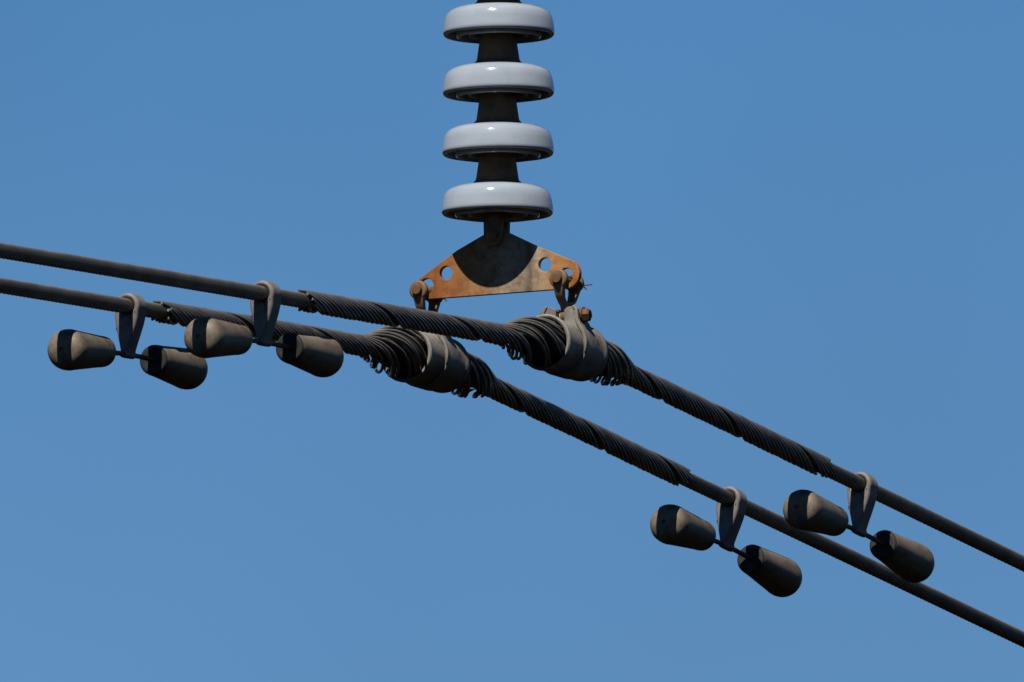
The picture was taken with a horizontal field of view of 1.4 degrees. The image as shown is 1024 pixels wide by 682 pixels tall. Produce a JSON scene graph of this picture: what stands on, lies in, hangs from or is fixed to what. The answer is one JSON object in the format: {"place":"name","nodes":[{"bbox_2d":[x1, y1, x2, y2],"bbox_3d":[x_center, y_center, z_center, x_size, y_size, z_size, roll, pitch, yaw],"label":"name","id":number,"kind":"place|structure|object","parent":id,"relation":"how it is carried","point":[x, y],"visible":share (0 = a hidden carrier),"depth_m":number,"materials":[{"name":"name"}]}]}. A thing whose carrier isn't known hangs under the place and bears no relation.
{"place":"outdoors","nodes":[
{"label":"outdoors","id":0,"kind":"place"},
{"bbox_2d":[0,0,1023,681],"label":"sky","id":1,"kind":"structure","parent":0,"point":[804,219],"materials":[{"name":"blue"}]},
{"bbox_3d":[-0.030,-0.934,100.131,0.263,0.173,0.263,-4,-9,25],"label":"disc insulator","id":2,"kind":"object","parent":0,"visible":0},
{"bbox_2d":[443,0,554,43],"bbox_3d":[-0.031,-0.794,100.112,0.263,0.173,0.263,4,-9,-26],"label":"disc insulator","id":3,"kind":"object","parent":2,"relation":"hanging from","point":[525,23],"visible":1,"depth_m":100.01,"materials":[{"name":"ceramic"}]},
{"bbox_2d":[442,33,554,102],"bbox_3d":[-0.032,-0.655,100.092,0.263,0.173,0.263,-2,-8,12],"label":"disc insulator","id":4,"kind":"object","parent":3,"relation":"hanging from","point":[498,65],"visible":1,"depth_m":100.01,"materials":[{"name":"ceramic"}]},
{"bbox_2d":[442,92,553,161],"bbox_3d":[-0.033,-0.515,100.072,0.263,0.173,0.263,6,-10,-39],"label":"disc insulator","id":5,"kind":"object","parent":4,"relation":"hanging from","point":[497,125],"visible":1,"depth_m":99.99,"materials":[{"name":"ceramic"}]},
{"bbox_2d":[441,152,553,221],"bbox_3d":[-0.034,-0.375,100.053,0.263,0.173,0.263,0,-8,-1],"label":"disc insulator","id":6,"kind":"object","parent":5,"relation":"hanging from","point":[496,185],"visible":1,"depth_m":99.97,"materials":[{"name":"ceramic"}]},
{"bbox_2d":[483,212,509,245],"bbox_3d":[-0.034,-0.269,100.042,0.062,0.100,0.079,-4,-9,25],"label":"socket clevis","id":7,"kind":"object","parent":6,"relation":"hanging from","point":[495,223],"visible":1,"depth_m":100.01,"materials":[{"name":"metal"}]},
{"bbox_2d":[419,227,581,300],"bbox_3d":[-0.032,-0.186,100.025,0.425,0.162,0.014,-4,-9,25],"label":"yoke plate","id":8,"kind":"object","parent":7,"relation":"hanging from","point":[509,264],"visible":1,"depth_m":100.02,"materials":[{"name":"brown metal"}]},
{"bbox_2d":[409,280,446,311],"bbox_3d":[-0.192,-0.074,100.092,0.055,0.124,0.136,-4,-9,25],"label":"clevis link","id":9,"kind":"object","parent":8,"relation":"hanging from","point":[419,290],"visible":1,"depth_m":100.05,"materials":[{"name":"brown metal"}]},
{"bbox_2d":[377,329,486,392],"bbox_3d":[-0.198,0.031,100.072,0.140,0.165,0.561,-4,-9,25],"label":"suspension clamp","id":10,"kind":"object","parent":9,"relation":"hanging from","point":[446,367],"visible":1,"depth_m":100.01,"materials":[{"name":"grey metal"}]},
{"bbox_2d":[0,278,1023,647],"bbox_3d":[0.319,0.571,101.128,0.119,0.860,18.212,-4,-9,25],"label":"power conductor","id":11,"kind":"object","parent":10,"relation":"attached to","point":[492,386],"visible":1,"depth_m":100.57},
{"bbox_2d":[47,293,207,389],"bbox_3d":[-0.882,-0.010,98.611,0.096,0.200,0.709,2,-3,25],"label":"vibration damper","id":12,"kind":"object","parent":11,"relation":"attached to","point":[177,367],"visible":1,"depth_m":98.59,"materials":[{"name":"metal"}]},
{"bbox_2d":[650,486,801,596],"bbox_3d":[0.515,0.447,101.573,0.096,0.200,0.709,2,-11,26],"label":"vibration damper","id":13,"kind":"object","parent":11,"relation":"attached to","point":[774,574],"visible":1,"depth_m":101.56,"materials":[{"name":"metal"}]},
{"bbox_2d":[550,269,591,320],"bbox_3d":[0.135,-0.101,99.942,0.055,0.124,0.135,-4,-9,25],"label":"clevis link","id":14,"kind":"object","parent":8,"relation":"hanging from","point":[560,279],"visible":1,"depth_m":99.91,"materials":[{"name":"brown metal"}]},
{"bbox_2d":[512,305,623,381],"bbox_3d":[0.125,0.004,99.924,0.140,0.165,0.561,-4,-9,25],"label":"suspension clamp","id":15,"kind":"object","parent":14,"relation":"hanging from","point":[585,356],"visible":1,"depth_m":99.87,"materials":[{"name":"grey metal"}]},
{"bbox_2d":[0,242,1023,571],"bbox_3d":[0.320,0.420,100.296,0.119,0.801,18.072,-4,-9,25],"label":"power conductor","id":16,"kind":"object","parent":15,"relation":"attached to","point":[630,374],"visible":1,"depth_m":99.66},
{"bbox_2d":[184,280,343,376],"bbox_3d":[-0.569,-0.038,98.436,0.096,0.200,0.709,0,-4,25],"label":"vibration damper","id":17,"kind":"object","parent":16,"relation":"attached to","point":[314,355],"visible":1,"depth_m":98.42,"materials":[{"name":"metal"}]},
{"bbox_2d":[783,472,934,582],"bbox_3d":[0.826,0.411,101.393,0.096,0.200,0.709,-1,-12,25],"label":"vibration damper","id":18,"kind":"object","parent":16,"relation":"attached to","point":[907,559],"visible":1,"depth_m":101.38,"materials":[{"name":"metal"}]}
]}

